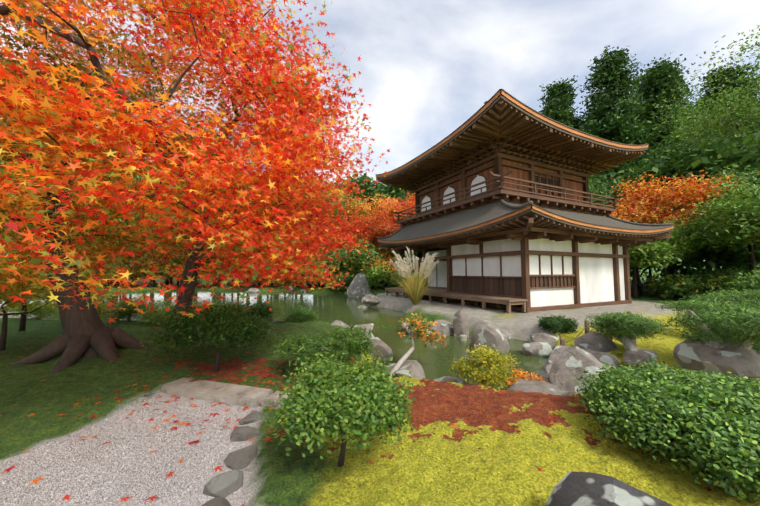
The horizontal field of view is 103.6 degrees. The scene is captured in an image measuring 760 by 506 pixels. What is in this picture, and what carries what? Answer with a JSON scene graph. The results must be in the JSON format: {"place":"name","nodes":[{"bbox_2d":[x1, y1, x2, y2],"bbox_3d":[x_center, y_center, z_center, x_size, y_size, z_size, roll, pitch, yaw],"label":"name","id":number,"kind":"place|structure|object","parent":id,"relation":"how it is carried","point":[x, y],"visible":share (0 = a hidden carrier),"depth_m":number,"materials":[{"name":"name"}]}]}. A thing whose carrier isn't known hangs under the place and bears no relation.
{"place":"outdoors","nodes":[
{"label":"outdoors","id":0,"kind":"place"},
{"bbox_2d":[2,300,59,319],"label":"shrub","id":1,"kind":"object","parent":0,"point":[41,312],"depth_m":10.05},
{"bbox_2d":[54,300,114,321],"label":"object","id":2,"kind":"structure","parent":0,"point":[59,319],"depth_m":10.14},
{"bbox_2d":[76,239,129,285],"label":"tree","id":3,"kind":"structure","parent":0,"point":[102,254],"depth_m":30.11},
{"bbox_2d":[91,263,140,285],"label":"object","id":4,"kind":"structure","parent":0,"point":[128,276],"depth_m":31.66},
{"bbox_2d":[98,253,146,287],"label":"tree","id":5,"kind":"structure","parent":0,"point":[132,271],"depth_m":30.60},
{"bbox_2d":[103,241,147,286],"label":"tree","id":6,"kind":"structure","parent":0,"point":[118,262],"depth_m":30.55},
{"bbox_2d":[101,298,158,323],"bbox_3d":[-8.002,1.814,9.481,1.379,0.762,1.641,0,-4,-2],"label":"shrub","id":7,"kind":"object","parent":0,"point":[128,313],"depth_m":9.09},
{"bbox_2d":[114,244,160,286],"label":"tree","id":8,"kind":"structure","parent":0,"point":[135,258],"depth_m":30.07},
{"bbox_2d":[131,303,175,324],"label":"shrub","id":9,"kind":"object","parent":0,"point":[157,314],"depth_m":8.80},
{"bbox_2d":[83,174,224,285],"bbox_3d":[-25.125,-2.672,35.450,17.088,13.240,16.683,0,-4,-2],"label":"tree","id":10,"kind":"object","parent":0,"point":[138,177],"depth_m":30.63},
{"bbox_2d":[150,256,185,286],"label":"tree","id":11,"kind":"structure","parent":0,"point":[164,268],"depth_m":30.47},
{"bbox_2d":[128,244,240,278],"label":"maple tree","id":12,"kind":"object","parent":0,"point":[179,263],"depth_m":30.53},
{"bbox_2d":[165,259,221,286],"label":"tree","id":13,"kind":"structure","parent":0,"point":[211,277],"depth_m":30.81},
{"bbox_2d":[203,252,249,285],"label":"tree","id":14,"kind":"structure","parent":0,"point":[224,267],"depth_m":31.13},
{"bbox_2d":[234,301,277,319],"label":"shrub","id":15,"kind":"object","parent":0,"point":[262,308],"depth_m":9.19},
{"bbox_2d":[0,290,555,389],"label":"water","id":16,"kind":"structure","parent":0,"point":[330,308],"depth_m":12.15,"materials":[{"name":"green liquid"}]},
{"bbox_2d":[352,323,373,331],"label":"rock","id":17,"kind":"object","parent":16,"relation":"in","point":[369,326],"visible":0.35,"depth_m":9.12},
{"bbox_2d":[402,322,413,333],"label":"rock","id":18,"kind":"object","parent":16,"relation":"in","point":[405,328],"visible":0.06,"depth_m":9.21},
{"bbox_2d":[426,320,453,335],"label":"rock","id":19,"kind":"object","parent":16,"relation":"in","point":[445,327],"visible":0.46,"depth_m":8.87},
{"bbox_2d":[470,322,509,352],"bbox_3d":[2.672,2.084,7.223,0.710,0.784,0.700,2,-4,-28],"label":"rock","id":20,"kind":"object","parent":16,"relation":"in","point":[487,334],"visible":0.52,"depth_m":7.07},
{"bbox_2d":[522,342,552,356],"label":"rock","id":21,"kind":"object","parent":16,"relation":"in","point":[538,349],"visible":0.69,"depth_m":6.68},
{"bbox_2d":[539,362,551,377],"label":"rock","id":22,"kind":"object","parent":16,"relation":"in","point":[544,371],"visible":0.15,"depth_m":5.28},
{"bbox_2d":[548,345,570,362],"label":"rock","id":23,"kind":"object","parent":16,"relation":"in","point":[556,351],"visible":0.27,"depth_m":6.15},
{"bbox_2d":[295,249,335,288],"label":"tree","id":24,"kind":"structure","parent":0,"point":[326,259],"depth_m":28.10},
{"bbox_2d":[269,177,367,285],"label":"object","id":25,"kind":"object","parent":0,"point":[336,212],"depth_m":32.81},
{"bbox_2d":[305,170,395,221],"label":"tree","id":26,"kind":"object","parent":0,"point":[367,187],"depth_m":39.18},
{"bbox_2d":[327,246,379,274],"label":"shrub","id":27,"kind":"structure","parent":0,"point":[356,255],"depth_m":26.76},
{"bbox_2d":[353,243,395,287],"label":"shrub","id":28,"kind":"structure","parent":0,"point":[383,254],"depth_m":30.52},
{"bbox_2d":[351,257,401,288],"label":"shrub","id":29,"kind":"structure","parent":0,"point":[386,264],"depth_m":27.01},
{"bbox_2d":[0,265,759,505],"bbox_3d":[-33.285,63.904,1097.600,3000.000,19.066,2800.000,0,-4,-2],"label":"ground","id":30,"kind":"structure","parent":0,"point":[483,453],"depth_m":2.75,"materials":[{"name":"plant"}]},
{"bbox_2d":[0,311,38,318],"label":"shore rock","id":31,"kind":"object","parent":30,"relation":"on","point":[19,315],"visible":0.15,"depth_m":11.15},
{"bbox_2d":[0,215,85,263],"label":"tree","id":32,"kind":"object","parent":30,"relation":"on","point":[15,236],"visible":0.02,"depth_m":24.57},
{"bbox_2d":[8,222,98,285],"bbox_3d":[-33.486,-0.383,30.193,8.688,7.966,9.652,0,-4,-2],"label":"tree","id":33,"kind":"object","parent":30,"relation":"on","point":[72,234],"depth_m":29.85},
{"bbox_2d":[1,147,126,287],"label":"tree","id":34,"kind":"object","parent":30,"relation":"on","point":[45,186],"depth_m":27.35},
{"bbox_2d":[0,226,129,331],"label":"maple tree","id":35,"kind":"object","parent":30,"relation":"on","point":[99,275],"depth_m":8.14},
{"bbox_2d":[0,250,133,350],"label":"maple","id":36,"kind":"object","parent":30,"relation":"on","point":[15,293],"depth_m":6.01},
{"bbox_2d":[104,218,173,282],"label":"tree","id":37,"kind":"object","parent":30,"relation":"on","point":[132,238],"depth_m":31.21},
{"bbox_2d":[0,360,313,444],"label":"fallen leaves","id":38,"kind":"object","parent":30,"relation":"on","point":[188,423],"visible":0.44,"depth_m":3.59,"materials":[{"name":"red plant"}]},
{"bbox_2d":[0,326,354,501],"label":"fallen leaves","id":39,"kind":"object","parent":30,"relation":"on","point":[40,478],"visible":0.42,"depth_m":3.38,"materials":[{"name":"red plant"}]},
{"bbox_2d":[0,0,389,372],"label":"maple","id":40,"kind":"object","parent":30,"relation":"on","point":[114,135],"depth_m":3.75,"materials":[{"name":"plant"}]},
{"bbox_2d":[131,300,273,371],"bbox_3d":[-2.617,1.282,4.773,1.686,1.118,1.648,0,-4,-2],"label":"shrub","id":41,"kind":"object","parent":30,"relation":"on","point":[225,324],"depth_m":4.37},
{"bbox_2d":[147,205,267,286],"bbox_3d":[-17.820,-1.025,32.457,11.610,9.531,11.302,0,-4,-2],"label":"tree","id":42,"kind":"object","parent":30,"relation":"on","point":[183,229],"depth_m":29.85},
{"bbox_2d":[201,497,230,505],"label":"edge stone","id":43,"kind":"object","parent":30,"relation":"on","point":[219,501],"visible":0.98,"depth_m":1.98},
{"bbox_2d":[202,470,242,497],"bbox_3d":[-1.141,1.713,2.194,0.266,0.117,0.238,3,-5,-41],"label":"edge stone","id":44,"kind":"object","parent":30,"relation":"on","point":[225,484],"visible":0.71,"depth_m":2.18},
{"bbox_2d":[161,377,292,408],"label":"stone slab","id":45,"kind":"structure","parent":30,"relation":"on","point":[239,395],"depth_m":3.74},
{"bbox_2d":[223,444,257,469],"bbox_3d":[-1.169,1.741,2.538,0.273,0.111,0.294,-1,-4,15],"label":"edge stone","id":46,"kind":"object","parent":30,"relation":"on","point":[241,458],"visible":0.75,"depth_m":2.50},
{"bbox_2d":[230,426,259,441],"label":"edge stone","id":47,"kind":"object","parent":30,"relation":"on","point":[242,433],"visible":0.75,"depth_m":2.85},
{"bbox_2d":[239,410,261,424],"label":"edge stone","id":48,"kind":"object","parent":30,"relation":"on","point":[252,417],"visible":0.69,"depth_m":3.16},
{"bbox_2d":[252,273,297,286],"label":"shrub","id":49,"kind":"object","parent":30,"relation":"on","point":[287,284],"depth_m":29.88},
{"bbox_2d":[235,226,314,287],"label":"maple","id":50,"kind":"object","parent":30,"relation":"on","point":[286,238],"depth_m":29.80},
{"bbox_2d":[242,186,324,230],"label":"tree","id":51,"kind":"object","parent":30,"relation":"on","point":[291,210],"depth_m":36.78,"materials":[{"name":"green plant"}]},
{"bbox_2d":[275,305,318,322],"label":"shrub","id":52,"kind":"object","parent":30,"relation":"on","point":[308,315],"depth_m":9.25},
{"bbox_2d":[269,324,377,370],"bbox_3d":[-0.890,1.538,4.812,1.715,0.659,1.682,0,-4,-2],"label":"shrub","id":53,"kind":"object","parent":30,"relation":"on","point":[357,343],"depth_m":4.51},
{"bbox_2d":[316,273,335,286],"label":"shrub","id":54,"kind":"object","parent":30,"relation":"on","point":[325,283],"depth_m":31.53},
{"bbox_2d":[258,350,415,466],"bbox_3d":[-0.281,1.262,2.401,1.122,0.907,1.175,0,-4,-2],"label":"shrub","id":55,"kind":"object","parent":30,"relation":"on","point":[371,392],"depth_m":2.15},
{"bbox_2d":[331,320,350,328],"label":"rock","id":56,"kind":"object","parent":30,"relation":"on","point":[339,323],"visible":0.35,"depth_m":10.05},
{"bbox_2d":[327,275,355,292],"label":"shrub","id":57,"kind":"object","parent":30,"relation":"on","point":[339,287],"visible":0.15,"depth_m":27.06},
{"bbox_2d":[307,211,381,254],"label":"maple","id":58,"kind":"object","parent":30,"relation":"on","point":[337,224],"depth_m":31.05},
{"bbox_2d":[331,268,378,290],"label":"shrub","id":59,"kind":"object","parent":30,"relation":"on","point":[347,279],"depth_m":26.04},
{"bbox_2d":[337,241,379,276],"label":"shrub","id":60,"kind":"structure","parent":30,"relation":"on","point":[354,262],"depth_m":27.22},
{"bbox_2d":[347,273,370,297],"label":"rock","id":61,"kind":"object","parent":30,"relation":"on","point":[358,287],"visible":0.75,"depth_m":22.63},
{"bbox_2d":[339,235,384,267],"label":"shrub","id":62,"kind":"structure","parent":30,"relation":"on","point":[372,245],"depth_m":28.60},
{"bbox_2d":[3,368,733,505],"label":"fallen leaves","id":63,"kind":"object","parent":30,"relation":"on","point":[217,467],"visible":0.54,"depth_m":2.64,"materials":[{"name":"red plant"}]},
{"bbox_2d":[328,193,409,283],"bbox_3d":[-0.422,-1.624,36.019,12.134,11.046,11.537,0,-4,-2],"label":"maple","id":64,"kind":"object","parent":30,"relation":"on","point":[367,207],"depth_m":33.20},
{"bbox_2d":[361,296,380,303],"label":"shore rock","id":65,"kind":"object","parent":30,"relation":"on","point":[375,300],"visible":0.85,"depth_m":16.08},
{"bbox_2d":[367,337,392,359],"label":"rock","id":66,"kind":"object","parent":30,"relation":"on","point":[384,349],"visible":0.5,"depth_m":6.44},
{"bbox_2d":[360,263,402,289],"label":"shrub","id":67,"kind":"object","parent":30,"relation":"on","point":[375,273],"depth_m":25.46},
{"bbox_2d":[359,178,411,200],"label":"tree","id":68,"kind":"object","parent":30,"relation":"on","point":[388,189],"visible":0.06,"depth_m":42.55,"materials":[{"name":"green plant"}]},
{"bbox_2d":[362,191,414,271],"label":"maple","id":69,"kind":"object","parent":30,"relation":"on","point":[382,228],"depth_m":29.92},
{"bbox_2d":[377,245,417,282],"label":"tree","id":70,"kind":"object","parent":30,"relation":"on","point":[390,252],"depth_m":35.98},
{"bbox_2d":[390,189,414,210],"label":"tree","id":71,"kind":"object","parent":30,"relation":"on","point":[401,196],"depth_m":38.03,"materials":[{"name":"green plant"}]},
{"bbox_2d":[385,360,425,378],"bbox_3d":[0.441,2.147,5.430,0.719,0.373,0.814,0,-4,-2],"label":"rock","id":72,"kind":"object","parent":30,"relation":"on","point":[414,367],"visible":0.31,"depth_m":5.23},
{"bbox_2d":[388,312,448,377],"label":"leaning tree","id":73,"kind":"object","parent":30,"relation":"on","point":[419,330],"depth_m":5.61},
{"bbox_2d":[433,376,474,384],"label":"rock","id":74,"kind":"object","parent":30,"relation":"on","point":[449,379],"visible":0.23,"depth_m":4.81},
{"bbox_2d":[453,308,468,337],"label":"rock","id":75,"kind":"object","parent":30,"relation":"on","point":[460,323],"visible":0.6,"depth_m":8.66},
{"bbox_2d":[448,342,521,389],"bbox_3d":[1.553,1.796,4.292,1.031,0.942,0.916,0,-4,-2],"label":"shrub","id":76,"kind":"object","parent":30,"relation":"on","point":[491,375],"depth_m":4.23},
{"bbox_2d":[499,329,509,339],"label":"rock","id":77,"kind":"object","parent":30,"relation":"on","point":[505,334],"visible":0.12,"depth_m":8.25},
{"bbox_2d":[375,89,673,313],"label":"temple","id":78,"kind":"structure","parent":30,"relation":"on","point":[508,217],"depth_m":13.13,"materials":[{"name":"wood"}]},
{"bbox_2d":[504,367,544,386],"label":"shrub","id":79,"kind":"object","parent":30,"relation":"on","point":[518,377],"depth_m":4.23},
{"bbox_2d":[508,374,570,395],"bbox_3d":[2.176,2.005,4.039,1.086,0.512,1.079,-2,-4,28],"label":"rock","id":80,"kind":"object","parent":30,"relation":"on","point":[532,385],"visible":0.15,"depth_m":3.92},
{"bbox_2d":[529,333,558,347],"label":"rock","id":81,"kind":"object","parent":30,"relation":"on","point":[550,339],"visible":0.71,"depth_m":7.59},
{"bbox_2d":[536,315,579,334],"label":"shrub","id":82,"kind":"object","parent":30,"relation":"on","point":[554,323],"depth_m":7.81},
{"bbox_2d":[537,75,588,129],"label":"cedar","id":83,"kind":"object","parent":30,"relation":"on","point":[557,89],"visible":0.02,"depth_m":42.31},
{"bbox_2d":[540,94,610,193],"bbox_3d":[23.621,-8.328,39.311,11.852,24.989,12.529,0,-4,-2],"label":"tree","id":84,"kind":"object","parent":30,"relation":"on","point":[558,110],"visible":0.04,"depth_m":38.79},
{"bbox_2d":[548,347,607,394],"bbox_3d":[2.811,1.771,4.154,1.054,0.903,0.689,1,-4,-14],"label":"rock","id":85,"kind":"object","parent":30,"relation":"on","point":[567,362],"visible":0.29,"depth_m":4.07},
{"bbox_2d":[574,331,617,351],"bbox_3d":[4.688,1.990,6.493,0.817,0.566,0.553,0,-4,-2],"label":"rock","id":86,"kind":"object","parent":30,"relation":"on","point":[590,340],"visible":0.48,"depth_m":6.38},
{"bbox_2d":[560,311,631,345],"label":"rope posts","id":87,"kind":"object","parent":30,"relation":"on","point":[586,329],"visible":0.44,"depth_m":6.97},
{"bbox_2d":[581,348,618,367],"bbox_3d":[4.279,2.145,5.936,0.639,0.470,0.829,4,-5,-44],"label":"rock","id":88,"kind":"object","parent":30,"relation":"on","point":[606,358],"visible":0.38,"depth_m":5.68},
{"bbox_2d":[545,471,672,505],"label":"rock","id":89,"kind":"object","parent":30,"relation":"on","point":[571,488],"visible":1,"depth_m":1.62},
{"bbox_2d":[588,174,631,211],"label":"tree","id":90,"kind":"object","parent":30,"relation":"on","point":[590,188],"depth_m":23.22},
{"bbox_2d":[588,171,634,207],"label":"tree","id":91,"kind":"object","parent":30,"relation":"on","point":[594,179],"depth_m":28.49,"materials":[{"name":"green plant"}]},
{"bbox_2d":[575,45,660,193],"bbox_3d":[29.315,-10.856,37.748,12.150,29.875,12.391,0,-4,-2],"label":"tree","id":92,"kind":"object","parent":30,"relation":"on","point":[616,124],"depth_m":36.58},
{"bbox_2d":[584,309,675,350],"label":"pine","id":93,"kind":"object","parent":30,"relation":"on","point":[633,325],"depth_m":5.77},
{"bbox_2d":[606,154,657,284],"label":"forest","id":94,"kind":"object","parent":30,"relation":"on","point":[621,178],"depth_m":34.19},
{"bbox_2d":[622,349,657,367],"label":"rock","id":95,"kind":"object","parent":30,"relation":"on","point":[641,355],"visible":0.83,"depth_m":5.41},
{"bbox_2d":[629,264,660,288],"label":"shrub","id":96,"kind":"object","parent":30,"relation":"on","point":[647,276],"depth_m":23.23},
{"bbox_2d":[619,214,702,294],"bbox_3d":[18.474,0.135,21.349,6.836,5.889,6.471,0,-4,-2],"label":"tree","id":97,"kind":"object","parent":30,"relation":"on","point":[690,249],"depth_m":20.17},
{"bbox_2d":[628,220,697,297],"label":"tree","id":98,"kind":"object","parent":30,"relation":"on","point":[655,254],"depth_m":17.06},
{"bbox_2d":[569,358,759,502],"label":"azalea","id":99,"kind":"object","parent":30,"relation":"on","point":[660,403],"depth_m":2.28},
{"bbox_2d":[639,264,690,275],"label":"shrub","id":100,"kind":"object","parent":30,"relation":"on","point":[643,270],"depth_m":35.04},
{"bbox_2d":[635,52,699,271],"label":"tree","id":101,"kind":"object","parent":30,"relation":"on","point":[665,65],"depth_m":40.52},
{"bbox_2d":[632,62,706,273],"bbox_3d":[34.910,-9.457,36.692,12.599,27.005,13.578,0,-4,-2],"label":"tree","id":102,"kind":"object","parent":30,"relation":"on","point":[657,83],"depth_m":36.12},
{"bbox_2d":[601,170,759,293],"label":"maple","id":103,"kind":"object","parent":30,"relation":"on","point":[626,203],"depth_m":19.92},
{"bbox_2d":[609,129,759,268],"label":"tree","id":104,"kind":"object","parent":30,"relation":"on","point":[737,158],"depth_m":23.38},
{"bbox_2d":[651,274,718,297],"bbox_3d":[19.433,2.208,19.283,3.417,1.768,3.518,0,-4,-2],"label":"shrub","id":105,"kind":"object","parent":30,"relation":"on","point":[674,279],"visible":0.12,"depth_m":19.09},
{"bbox_2d":[614,135,759,270],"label":"tree","id":106,"kind":"object","parent":30,"relation":"on","point":[636,173],"depth_m":28.24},
{"bbox_2d":[655,264,723,280],"bbox_3d":[23.092,1.896,21.904,4.855,2.214,4.226,0,-4,-2],"label":"shrub","id":107,"kind":"object","parent":30,"relation":"on","point":[693,271],"visible":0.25,"depth_m":21.34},
{"bbox_2d":[662,303,722,334],"bbox_3d":[8.364,1.648,7.202,2.073,0.931,2.048,0,-4,-2],"label":"shrub","id":108,"kind":"object","parent":30,"relation":"on","point":[681,320],"visible":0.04,"depth_m":7.64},
{"bbox_2d":[633,219,758,272],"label":"tree","id":109,"kind":"object","parent":30,"relation":"on","point":[711,263],"depth_m":23.99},
{"bbox_2d":[635,25,759,165],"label":"tree","id":110,"kind":"object","parent":30,"relation":"on","point":[712,122],"depth_m":22.48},
{"bbox_2d":[639,273,759,299],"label":"shrub","id":111,"kind":"object","parent":30,"relation":"on","point":[687,287],"depth_m":17.30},
{"bbox_2d":[651,299,759,352],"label":"pine","id":112,"kind":"object","parent":30,"relation":"on","point":[746,320],"depth_m":4.48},
{"bbox_2d":[651,103,759,271],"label":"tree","id":113,"kind":"object","parent":30,"relation":"on","point":[689,133],"depth_m":32.07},
{"bbox_2d":[654,240,759,274],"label":"tree","id":114,"kind":"object","parent":30,"relation":"on","point":[741,257],"depth_m":25.18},
{"bbox_2d":[657,178,759,253],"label":"tree","id":115,"kind":"object","parent":30,"relation":"on","point":[740,224],"depth_m":16.39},
{"bbox_2d":[659,165,759,273],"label":"tree","id":116,"kind":"object","parent":30,"relation":"on","point":[741,175],"depth_m":19.60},
{"bbox_2d":[677,268,747,278],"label":"shrub","id":117,"kind":"object","parent":30,"relation":"on","point":[718,270],"depth_m":20.74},
{"bbox_2d":[673,338,759,380],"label":"rock","id":118,"kind":"object","parent":30,"relation":"on","point":[738,360],"visible":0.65,"depth_m":4.38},
{"bbox_2d":[681,289,759,351],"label":"shrub","id":119,"kind":"object","parent":30,"relation":"on","point":[737,308],"depth_m":5.12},
{"bbox_2d":[684,289,759,312],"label":"shrub","id":120,"kind":"object","parent":30,"relation":"on","point":[738,300],"depth_m":6.73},
{"bbox_2d":[689,267,758,297],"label":"hedge","id":121,"kind":"object","parent":30,"relation":"on","point":[708,275],"depth_m":18.64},
{"bbox_2d":[693,63,759,144],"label":"tree","id":122,"kind":"object","parent":30,"relation":"on","point":[734,84],"depth_m":38.09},
{"bbox_2d":[701,246,759,273],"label":"shrub","id":123,"kind":"object","parent":30,"relation":"on","point":[744,264],"visible":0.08,"depth_m":26.60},
{"bbox_2d":[702,268,759,291],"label":"hedge","id":124,"kind":"object","parent":30,"relation":"on","point":[747,284],"depth_m":14.53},
{"bbox_2d":[713,262,759,279],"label":"hedge","id":125,"kind":"object","parent":30,"relation":"on","point":[747,270],"visible":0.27,"depth_m":20.26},
{"bbox_2d":[739,264,759,290],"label":"hedge","id":126,"kind":"object","parent":30,"relation":"on","point":[755,280],"visible":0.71,"depth_m":12.01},
{"bbox_2d":[0,0,759,260],"label":"sky","id":127,"kind":"structure","parent":0,"point":[426,67],"materials":[{"name":"white"}]},
{"bbox_2d":[386,248,439,304],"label":"pampas grass","id":128,"kind":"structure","parent":0,"point":[415,290],"depth_m":13.50,"materials":[{"name":"beige plant"}]},
{"bbox_3d":[-30.889,-2.673,17.164,10.444,10.929,10.630,0,-4,-2],"label":"green tree wood","id":129,"kind":"object","parent":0,"visible":0},
{"bbox_2d":[0,148,42,226],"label":"tree","id":130,"kind":"object","parent":129,"relation":"attached to","point":[13,185],"visible":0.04,"depth_m":21.22,"materials":[{"name":"green plant"}]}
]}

